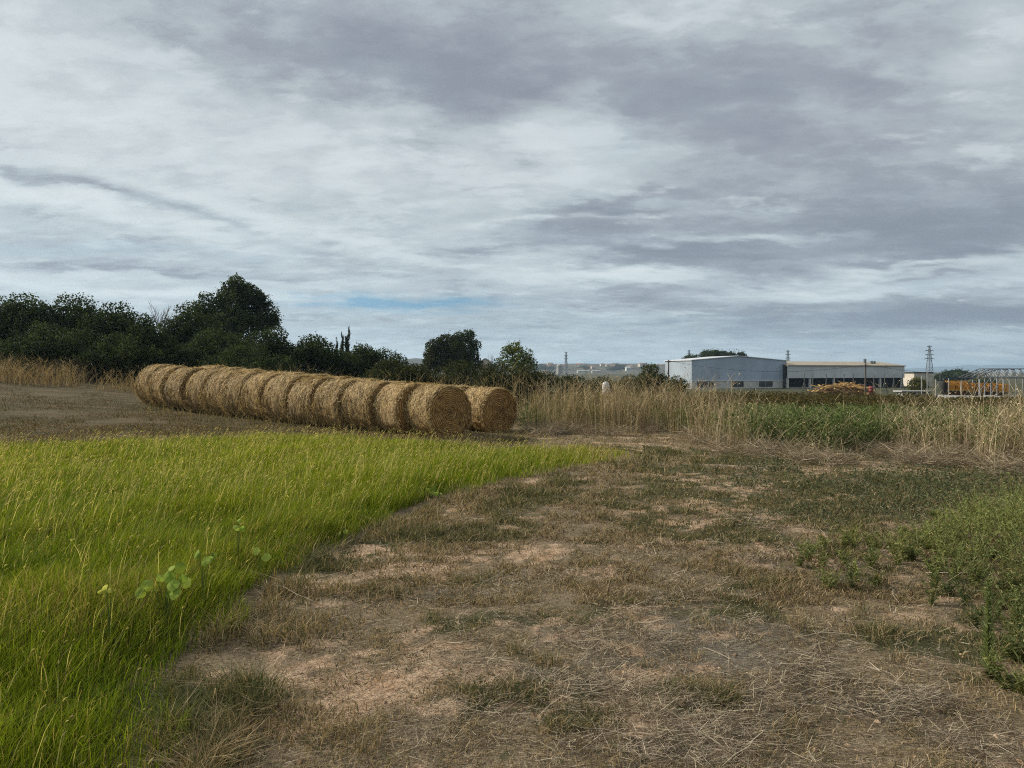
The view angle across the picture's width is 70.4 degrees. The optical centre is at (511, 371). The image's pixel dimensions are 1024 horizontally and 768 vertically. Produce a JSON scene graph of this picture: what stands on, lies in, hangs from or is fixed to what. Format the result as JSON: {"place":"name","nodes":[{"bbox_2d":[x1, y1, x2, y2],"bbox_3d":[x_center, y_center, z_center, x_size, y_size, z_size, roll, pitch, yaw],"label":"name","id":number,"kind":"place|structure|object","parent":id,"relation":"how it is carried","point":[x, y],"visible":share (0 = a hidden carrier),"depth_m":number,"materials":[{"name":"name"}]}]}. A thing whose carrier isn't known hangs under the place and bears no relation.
{"place":"outdoors","nodes":[
{"label":"outdoors","id":0,"kind":"place"},
{"bbox_2d":[0,421,648,767],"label":"tall grass","id":1,"kind":"structure","parent":0,"point":[133,518],"depth_m":6.48,"materials":[{"name":"plant"}]},
{"bbox_2d":[0,372,1023,767],"bbox_3d":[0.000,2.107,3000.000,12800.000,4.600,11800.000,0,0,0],"label":"ground","id":2,"kind":"structure","parent":0,"point":[60,394],"depth_m":4.34,"materials":[{"name":"soil"}]},
{"bbox_2d":[0,292,62,371],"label":"evergreen shrub","id":3,"kind":"object","parent":2,"relation":"on","point":[9,315],"visible":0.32,"depth_m":38.26,"materials":[{"name":"green plant"}]},
{"bbox_2d":[0,317,106,376],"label":"evergreen shrub","id":4,"kind":"object","parent":2,"relation":"on","point":[40,343],"visible":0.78,"depth_m":34.62,"materials":[{"name":"green plant"}]},
{"bbox_2d":[17,291,114,371],"bbox_3d":[-24.286,-2.047,39.818,4.441,4.730,5.325,0,0,34],"label":"evergreen shrub","id":5,"kind":"object","parent":2,"relation":"on","point":[65,318],"visible":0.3,"depth_m":38.90,"materials":[{"name":"green plant"}]},
{"bbox_2d":[97,585,114,649],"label":"broadleaf weed","id":6,"kind":"object","parent":2,"relation":"on","point":[104,590],"visible":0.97,"depth_m":4.09,"materials":[{"name":"green plant"}]},
{"bbox_2d":[74,300,157,372],"bbox_3d":[-21.422,-1.691,38.813,3.656,4.304,3.886,0,0,21],"label":"evergreen shrub","id":7,"kind":"object","parent":2,"relation":"on","point":[116,322],"visible":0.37,"depth_m":38.35,"materials":[{"name":"green plant"}]},
{"bbox_2d":[72,331,165,380],"bbox_3d":[-19.241,-0.677,35.342,3.756,2.546,4.136,0,0,39],"label":"evergreen shrub","id":8,"kind":"object","parent":2,"relation":"on","point":[113,358],"visible":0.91,"depth_m":34.86,"materials":[{"name":"green plant"}]},
{"bbox_2d":[117,314,175,375],"bbox_3d":[-19.427,-1.238,37.947,2.573,3.604,2.859,0,0,26],"label":"evergreen shrub","id":9,"kind":"object","parent":2,"relation":"on","point":[144,331],"visible":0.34,"depth_m":37.55,"materials":[{"name":"green plant"}]},
{"bbox_2d":[133,363,173,404],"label":"straw bale","id":10,"kind":"object","parent":2,"relation":"on","point":[143,380],"visible":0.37,"depth_m":25.86},
{"bbox_2d":[148,301,172,332],"bbox_3d":[-23.254,-2.303,47.976,1.314,4.763,1.413,0,0,0],"label":"bare tree","id":11,"kind":"object","parent":2,"relation":"on","point":[160,320],"visible":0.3,"depth_m":47.91,"materials":[{"name":"brown plant"}]},
{"bbox_2d":[135,562,190,635],"bbox_3d":[-2.094,1.387,4.362,0.290,0.442,0.237,0,0,0],"label":"broadleaf weed","id":12,"kind":"object","parent":2,"relation":"on","point":[173,591],"visible":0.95,"depth_m":4.34,"materials":[{"name":"green plant"}]},
{"bbox_2d":[146,364,189,407],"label":"straw bale","id":13,"kind":"object","parent":2,"relation":"on","point":[156,384],"visible":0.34,"depth_m":25.06},
{"bbox_2d":[140,338,196,366],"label":"evergreen shrub","id":14,"kind":"object","parent":2,"relation":"on","point":[170,358],"visible":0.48,"depth_m":37.75,"materials":[{"name":"green plant"}]},
{"bbox_2d":[163,366,211,411],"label":"straw bale","id":15,"kind":"object","parent":2,"relation":"on","point":[176,381],"visible":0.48,"depth_m":24.39},
{"bbox_2d":[153,299,222,362],"bbox_3d":[-19.759,-1.986,43.722,3.560,4.789,3.979,0,0,27],"label":"evergreen shrub","id":16,"kind":"object","parent":2,"relation":"on","point":[181,332],"visible":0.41,"depth_m":43.30,"materials":[{"name":"green plant"}]},
{"bbox_2d":[182,368,225,414],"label":"straw bale","id":17,"kind":"object","parent":2,"relation":"on","point":[194,387],"visible":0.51,"depth_m":23.73},
{"bbox_2d":[194,550,216,605],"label":"broadleaf weed","id":18,"kind":"object","parent":2,"relation":"on","point":[206,561],"visible":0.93,"depth_m":4.75,"materials":[{"name":"green plant"}]},
{"bbox_2d":[198,364,228,369],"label":"straw bale","id":19,"kind":"object","parent":2,"relation":"on","point":[212,366],"visible":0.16,"depth_m":27.56},
{"bbox_2d":[172,327,271,367],"bbox_3d":[-16.897,-0.977,40.687,5.239,3.066,5.914,0,0,27],"label":"evergreen shrub","id":20,"kind":"object","parent":2,"relation":"on","point":[209,343],"visible":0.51,"depth_m":40.09,"materials":[{"name":"green plant"}]},
{"bbox_2d":[201,369,244,414],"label":"straw bale","id":21,"kind":"object","parent":2,"relation":"on","point":[211,392],"visible":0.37,"depth_m":23.11},
{"bbox_2d":[214,366,245,370],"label":"straw bale","id":22,"kind":"object","parent":2,"relation":"on","point":[230,368],"visible":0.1,"depth_m":26.89},
{"bbox_2d":[182,272,283,347],"bbox_3d":[-22.103,-3.904,58.118,6.327,7.828,6.276,0,0,26],"label":"pine tree","id":23,"kind":"object","parent":2,"relation":"on","point":[237,317],"visible":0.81,"depth_m":57.04,"materials":[{"name":"green plant"}]},
{"bbox_2d":[233,519,244,568],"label":"broadleaf weed","id":24,"kind":"object","parent":2,"relation":"on","point":[237,528],"visible":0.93,"depth_m":5.69,"materials":[{"name":"green plant"}]},
{"bbox_2d":[218,370,266,417],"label":"straw bale","id":25,"kind":"object","parent":2,"relation":"on","point":[232,386],"visible":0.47,"depth_m":22.29},
{"bbox_2d":[197,342,301,371],"bbox_3d":[-13.643,-0.234,36.791,4.439,2.550,5.030,0,0,28],"label":"evergreen shrub","id":26,"kind":"object","parent":2,"relation":"on","point":[235,359],"visible":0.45,"depth_m":36.58,"materials":[{"name":"green plant"}]},
{"bbox_2d":[235,367,264,370],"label":"straw bale","id":27,"kind":"object","parent":2,"relation":"on","point":[250,369],"visible":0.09,"depth_m":26.13},
{"bbox_2d":[252,547,270,589],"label":"broadleaf weed","id":28,"kind":"object","parent":2,"relation":"on","point":[266,557],"visible":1,"depth_m":5.26,"materials":[{"name":"green plant"}]},
{"bbox_2d":[237,371,287,419],"bbox_3d":[-7.323,0.778,22.053,1.314,1.571,1.600,0,0,41],"label":"straw bale","id":29,"kind":"object","parent":2,"relation":"on","point":[252,390],"visible":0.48,"depth_m":21.56},
{"bbox_2d":[0,350,537,448],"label":"dry grass","id":30,"kind":"structure","parent":2,"relation":"on","point":[46,375],"depth_m":30.46,"materials":[{"name":"plant"}]},
{"bbox_2d":[0,379,540,452],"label":"field stubble","id":31,"kind":"object","parent":2,"relation":"on","point":[133,426],"visible":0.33,"depth_m":19.78,"materials":[{"name":"plant"}]},
{"bbox_2d":[244,325,296,369],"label":"evergreen shrub","id":32,"kind":"object","parent":2,"relation":"on","point":[269,337],"visible":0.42,"depth_m":45.15,"materials":[{"name":"green plant"}]},
{"bbox_2d":[261,373,313,422],"bbox_3d":[-6.422,0.820,21.347,1.349,1.568,1.596,0,0,36],"label":"straw bale","id":33,"kind":"object","parent":2,"relation":"on","point":[276,391],"visible":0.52,"depth_m":20.85},
{"bbox_2d":[279,370,306,374],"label":"straw bale","id":34,"kind":"object","parent":2,"relation":"on","point":[296,373],"visible":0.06,"depth_m":24.53},
{"bbox_2d":[286,375,337,425],"bbox_3d":[-5.491,0.878,20.635,1.246,1.540,1.603,0,0,39],"label":"straw bale","id":35,"kind":"object","parent":2,"relation":"on","point":[301,394],"visible":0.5,"depth_m":20.15},
{"bbox_2d":[281,331,346,375],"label":"evergreen shrub","id":36,"kind":"object","parent":2,"relation":"on","point":[315,354],"visible":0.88,"depth_m":45.25,"materials":[{"name":"green plant"}]},
{"bbox_2d":[302,373,330,376],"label":"straw bale","id":37,"kind":"object","parent":2,"relation":"on","point":[320,375],"visible":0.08,"depth_m":23.77},
{"bbox_2d":[309,377,364,428],"bbox_3d":[-4.602,0.905,19.928,1.302,1.490,1.553,0,0,38],"label":"straw bale","id":38,"kind":"object","parent":2,"relation":"on","point":[327,400],"visible":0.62,"depth_m":19.48},
{"bbox_2d":[325,375,354,378],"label":"straw bale","id":39,"kind":"object","parent":2,"relation":"on","point":[341,377],"visible":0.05,"depth_m":22.99},
{"bbox_2d":[339,332,344,352],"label":"cypress tree","id":40,"kind":"object","parent":2,"relation":"on","point":[342,344],"visible":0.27,"depth_m":77.94,"materials":[{"name":"green plant"}]},
{"bbox_2d":[319,347,372,378],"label":"evergreen shrub","id":41,"kind":"object","parent":2,"relation":"on","point":[347,368],"visible":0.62,"depth_m":47.45,"materials":[{"name":"green plant"}]},
{"bbox_2d":[343,327,350,355],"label":"cypress tree","id":42,"kind":"object","parent":2,"relation":"on","point":[347,344],"visible":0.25,"depth_m":77.93,"materials":[{"name":"green plant"}]},
{"bbox_2d":[344,377,379,380],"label":"straw bale","id":43,"kind":"object","parent":2,"relation":"on","point":[372,379],"visible":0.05,"depth_m":22.36},
{"bbox_2d":[338,380,394,430],"bbox_3d":[-3.688,0.928,19.292,1.352,1.459,1.486,0,0,38],"label":"straw bale","id":44,"kind":"object","parent":2,"relation":"on","point":[357,399],"visible":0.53,"depth_m":18.82},
{"bbox_2d":[342,341,400,378],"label":"evergreen shrub","id":45,"kind":"object","parent":2,"relation":"on","point":[365,353],"visible":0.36,"depth_m":49.37,"materials":[{"name":"green plant"}]},
{"bbox_2d":[361,357,412,380],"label":"olive shrub","id":46,"kind":"object","parent":2,"relation":"on","point":[382,366],"visible":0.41,"depth_m":41.23,"materials":[{"name":"green plant"}]},
{"bbox_2d":[371,381,424,434],"bbox_3d":[-2.726,0.961,18.585,1.468,1.443,1.346,0,0,-44],"label":"straw bale","id":47,"kind":"object","parent":2,"relation":"on","point":[388,405],"visible":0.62,"depth_m":18.08},
{"bbox_2d":[389,352,412,368],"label":"evergreen shrub","id":48,"kind":"object","parent":2,"relation":"on","point":[402,358],"visible":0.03,"depth_m":51.97,"materials":[{"name":"green plant"}]},
{"bbox_2d":[389,361,450,383],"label":"olive shrub","id":49,"kind":"object","parent":2,"relation":"on","point":[414,372],"visible":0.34,"depth_m":41.19,"materials":[{"name":"green plant"}]},
{"bbox_2d":[422,486,441,497],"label":"broadleaf weed","id":50,"kind":"object","parent":2,"relation":"on","point":[433,493],"visible":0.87,"depth_m":9.10,"materials":[{"name":"green plant"}]},
{"bbox_2d":[401,383,473,437],"bbox_3d":[-1.809,0.993,17.837,1.471,1.413,1.317,0,0,-40],"label":"straw bale","id":51,"kind":"object","parent":2,"relation":"on","point":[438,409],"visible":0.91,"depth_m":17.46},
{"bbox_2d":[420,330,466,375],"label":"round tree","id":52,"kind":"object","parent":2,"relation":"on","point":[440,350],"visible":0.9,"depth_m":82.86,"materials":[{"name":"green plant"}]},
{"bbox_2d":[423,359,488,385],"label":"olive shrub","id":53,"kind":"object","parent":2,"relation":"on","point":[466,373],"visible":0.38,"depth_m":42.44,"materials":[{"name":"green plant"}]},
{"bbox_2d":[451,384,471,390],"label":"straw bale","id":54,"kind":"object","parent":2,"relation":"on","point":[461,386],"visible":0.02,"depth_m":19.81},
{"bbox_2d":[452,328,483,376],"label":"round tree","id":55,"kind":"object","parent":2,"relation":"on","point":[471,346],"visible":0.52,"depth_m":91.42,"materials":[{"name":"green plant"}]},
{"bbox_2d":[464,385,518,432],"bbox_3d":[-0.709,1.037,19.468,1.354,1.330,1.494,0,0,-40],"label":"straw bale","id":56,"kind":"object","parent":2,"relation":"on","point":[495,407],"visible":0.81,"depth_m":19.00},
{"bbox_2d":[461,360,529,399],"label":"olive shrub","id":57,"kind":"object","parent":2,"relation":"on","point":[488,382],"visible":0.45,"depth_m":41.44,"materials":[{"name":"green plant"}]},
{"bbox_2d":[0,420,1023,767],"bbox_3d":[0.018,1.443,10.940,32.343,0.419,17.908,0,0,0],"label":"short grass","id":58,"kind":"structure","parent":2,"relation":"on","point":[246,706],"depth_m":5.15,"materials":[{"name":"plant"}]},
{"bbox_2d":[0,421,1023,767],"bbox_3d":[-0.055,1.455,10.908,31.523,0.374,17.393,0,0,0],"label":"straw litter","id":59,"kind":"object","parent":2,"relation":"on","point":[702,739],"visible":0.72,"depth_m":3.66,"materials":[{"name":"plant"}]},
{"bbox_2d":[493,340,537,378],"bbox_3d":[0.283,0.055,51.953,3.278,4.785,3.345,0,0,0],"label":"loose tree","id":60,"kind":"object","parent":2,"relation":"on","point":[513,351],"visible":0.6,"depth_m":51.58,"materials":[{"name":"green plant"}]},
{"bbox_2d":[506,363,559,402],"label":"olive shrub","id":61,"kind":"object","parent":2,"relation":"on","point":[535,376],"visible":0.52,"depth_m":42.34,"materials":[{"name":"green plant"}]},
{"bbox_2d":[557,364,562,375],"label":"silo","id":62,"kind":"object","parent":2,"relation":"on","point":[560,369],"visible":0.86,"depth_m":617.86,"materials":[{"name":"metal"}]},
{"bbox_2d":[564,352,567,373],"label":"electricity pylon","id":63,"kind":"object","parent":2,"relation":"on","point":[566,363],"visible":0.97,"depth_m":1198.93,"materials":[{"name":"metal"}]},
{"bbox_2d":[552,373,591,394],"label":"dark shrub","id":64,"kind":"object","parent":2,"relation":"on","point":[567,379],"visible":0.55,"depth_m":74.31,"materials":[{"name":"green plant"}]},
{"bbox_2d":[175,487,1023,767],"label":"soil clods","id":65,"kind":"object","parent":2,"relation":"on","point":[534,715],"visible":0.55,"depth_m":3.78,"materials":[{"name":"brown soil"}]},
{"bbox_2d":[584,374,617,393],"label":"dark shrub","id":66,"kind":"object","parent":2,"relation":"on","point":[596,380],"visible":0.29,"depth_m":79.29,"materials":[{"name":"green plant"}]},
{"bbox_2d":[611,373,640,393],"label":"dark shrub","id":67,"kind":"object","parent":2,"relation":"on","point":[623,377],"visible":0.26,"depth_m":77.38,"materials":[{"name":"green plant"}]},
{"bbox_2d":[630,362,669,396],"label":"leafy shrub","id":68,"kind":"object","parent":2,"relation":"on","point":[652,372],"visible":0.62,"depth_m":59.42,"materials":[{"name":"green plant"}]},
{"bbox_2d":[663,375,690,394],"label":"leafy shrub","id":69,"kind":"object","parent":2,"relation":"on","point":[686,387],"visible":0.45,"depth_m":57.65,"materials":[{"name":"green plant"}]},
{"bbox_2d":[681,353,702,358],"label":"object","id":70,"kind":"object","parent":2,"relation":"on","point":[690,356],"visible":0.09,"depth_m":244.13,"materials":[{"name":"green plant"}]},
{"bbox_2d":[698,348,729,356],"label":"stone pine","id":71,"kind":"object","parent":2,"relation":"on","point":[707,353],"visible":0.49,"depth_m":247.36,"materials":[{"name":"green plant"}]},
{"bbox_2d":[664,356,787,388],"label":"warehouse","id":72,"kind":"structure","parent":2,"relation":"on","point":[752,375],"depth_m":184.12,"materials":[{"name":"metal"}]},
{"bbox_2d":[697,381,707,387],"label":"window frame","id":73,"kind":"structure","parent":72,"relation":"in","point":[702,383],"depth_m":181.12,"materials":[{"name":"grey metal"}]},
{"bbox_2d":[731,381,743,386],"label":"window frame","id":74,"kind":"structure","parent":72,"relation":"in","point":[736,384],"depth_m":183.93,"materials":[{"name":"grey metal"}]},
{"bbox_2d":[759,381,772,386],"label":"window frame","id":75,"kind":"structure","parent":72,"relation":"in","point":[761,383],"depth_m":186.42,"materials":[{"name":"grey metal"}]},
{"bbox_2d":[508,362,1023,468],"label":"dry weeds","id":76,"kind":"object","parent":2,"relation":"on","point":[616,404],"visible":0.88,"depth_m":16.99,"materials":[{"name":"plant"}]},
{"bbox_2d":[516,413,1023,478],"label":"fallen stalks","id":77,"kind":"object","parent":2,"relation":"on","point":[921,455],"visible":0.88,"depth_m":13.34,"materials":[{"name":"plant"}]},
{"bbox_2d":[518,389,1023,415],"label":"brown scrub","id":78,"kind":"object","parent":2,"relation":"on","point":[817,398],"visible":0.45,"depth_m":31.72,"materials":[{"name":"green plant"}]},
{"bbox_2d":[518,399,1023,459],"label":"green weeds","id":79,"kind":"object","parent":2,"relation":"on","point":[807,413],"visible":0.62,"depth_m":15.16,"materials":[{"name":"green plant"}]},
{"bbox_2d":[640,446,1023,524],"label":"creeping weeds","id":80,"kind":"object","parent":2,"relation":"on","point":[962,475],"visible":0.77,"depth_m":9.86,"materials":[{"name":"green plant"}]},
{"bbox_2d":[783,359,905,387],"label":"open shed","id":81,"kind":"structure","parent":2,"relation":"on","point":[795,376],"depth_m":194.46,"materials":[{"name":"metal"}]},
{"bbox_2d":[864,364,867,392],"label":"utility pole","id":82,"kind":"object","parent":2,"relation":"on","point":[865,379],"visible":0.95,"depth_m":87.92,"materials":[{"name":"wood"}]},
{"bbox_2d":[672,361,859,371],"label":"overhead wire","id":83,"kind":"object","parent":82,"relation":"attached to","point":[771,371],"visible":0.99,"depth_m":89.76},
{"bbox_2d":[785,471,1023,695],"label":"bushy weeds","id":84,"kind":"object","parent":2,"relation":"on","point":[1009,522],"visible":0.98,"depth_m":5.78,"materials":[{"name":"green plant"}]},
{"bbox_2d":[903,372,933,385],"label":"storage hut","id":85,"kind":"object","parent":2,"relation":"on","point":[909,376],"visible":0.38,"depth_m":212.75,"materials":[{"name":"white concrete"}]},
{"bbox_2d":[907,376,929,393],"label":"yard tree","id":86,"kind":"object","parent":2,"relation":"on","point":[916,383],"visible":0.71,"depth_m":119.46,"materials":[{"name":"green plant"}]},
{"bbox_2d":[925,345,933,374],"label":"electricity pylon","id":87,"kind":"object","parent":2,"relation":"on","point":[929,354],"visible":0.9,"depth_m":799.00,"materials":[{"name":"metal"}]},
{"bbox_2d":[933,370,952,380],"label":"tree","id":88,"kind":"object","parent":2,"relation":"on","point":[945,376],"visible":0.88,"depth_m":318.34,"materials":[{"name":"green plant"}]},
{"bbox_2d":[940,379,946,394],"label":"gas cylinder","id":89,"kind":"object","parent":2,"relation":"on","point":[943,387],"visible":0.73,"depth_m":81.75,"materials":[{"name":"metal"}]},
{"bbox_2d":[945,381,954,394],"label":"steel crate","id":90,"kind":"object","parent":2,"relation":"on","point":[951,385],"visible":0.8,"depth_m":81.58,"materials":[{"name":"orange paint"}]},
{"bbox_2d":[934,368,976,380],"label":"tree","id":91,"kind":"object","parent":2,"relation":"on","point":[959,372],"visible":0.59,"depth_m":326.68,"materials":[{"name":"green plant"}]},
{"bbox_2d":[951,381,960,394],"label":"steel crate","id":92,"kind":"object","parent":2,"relation":"on","point":[957,388],"visible":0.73,"depth_m":81.87,"materials":[{"name":"orange paint"}]},
{"bbox_2d":[958,381,968,395],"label":"steel crate","id":93,"kind":"object","parent":2,"relation":"on","point":[964,388],"visible":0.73,"depth_m":81.87,"materials":[{"name":"orange paint"}]},
{"bbox_2d":[965,383,975,395],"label":"steel crate","id":94,"kind":"object","parent":2,"relation":"on","point":[971,385],"visible":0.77,"depth_m":81.60,"materials":[{"name":"orange paint"}]},
{"bbox_2d":[937,395,1011,397],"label":"wall","id":95,"kind":"structure","parent":2,"relation":"on","point":[955,396],"depth_m":63.13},
{"bbox_2d":[974,383,982,395],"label":"steel crate","id":96,"kind":"object","parent":2,"relation":"on","point":[976,387],"visible":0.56,"depth_m":81.60,"materials":[{"name":"orange paint"}]},
{"bbox_2d":[968,375,998,391],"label":"crate","id":97,"kind":"object","parent":2,"relation":"on","point":[976,380],"visible":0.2,"depth_m":149.21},
{"bbox_2d":[980,383,989,394],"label":"steel crate","id":98,"kind":"object","parent":2,"relation":"on","point":[987,384],"visible":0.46,"depth_m":81.60,"materials":[{"name":"orange paint"}]},
{"bbox_2d":[979,578,997,669],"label":"spike weed","id":99,"kind":"object","parent":2,"relation":"on","point":[988,637],"visible":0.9,"depth_m":3.85,"materials":[{"name":"green plant"}]},
{"bbox_2d":[958,368,1023,395],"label":"roof skeleton","id":100,"kind":"object","parent":2,"relation":"on","point":[999,376],"visible":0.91,"depth_m":79.31,"materials":[{"name":"metal"}]},
{"bbox_2d":[987,383,996,395],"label":"steel crate","id":101,"kind":"object","parent":2,"relation":"on","point":[994,384],"visible":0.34,"depth_m":81.60,"materials":[{"name":"orange paint"}]},
{"bbox_2d":[994,383,1001,395],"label":"steel crate","id":102,"kind":"object","parent":2,"relation":"on","point":[999,386],"visible":0.41,"depth_m":81.58,"materials":[{"name":"orange paint"}]},
{"bbox_2d":[999,384,1008,395],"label":"steel crate","id":103,"kind":"object","parent":2,"relation":"on","point":[1006,389],"visible":0.49,"depth_m":81.58,"materials":[{"name":"orange paint"}]},
{"bbox_2d":[0,0,1023,368],"label":"sky","id":104,"kind":"structure","parent":0,"point":[592,181],"materials":[{"name":"grey"}]},
{"bbox_2d":[376,358,664,373],"bbox_3d":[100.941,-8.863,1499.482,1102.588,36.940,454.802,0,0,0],"label":"hills","id":105,"kind":"structure","parent":0,"point":[573,369],"depth_m":1364.29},
{"bbox_2d":[534,363,555,369],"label":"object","id":106,"kind":"object","parent":105,"relation":"on","point":[540,366],"visible":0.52,"depth_m":1368.01,"materials":[{"name":"white concrete"}]},
{"bbox_2d":[605,363,627,370],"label":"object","id":107,"kind":"object","parent":105,"relation":"on","point":[617,367],"visible":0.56,"depth_m":1367.74,"materials":[{"name":"white concrete"}]},
{"bbox_2d":[893,390,933,394],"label":"concrete platform","id":108,"kind":"structure","parent":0,"point":[908,391],"depth_m":99.76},
{"bbox_2d":[905,365,1023,371],"bbox_3d":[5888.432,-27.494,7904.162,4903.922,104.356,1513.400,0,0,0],"label":"mountains","id":109,"kind":"structure","parent":0,"point":[970,368],"depth_m":7542.54,"materials":[{"name":"grey"}]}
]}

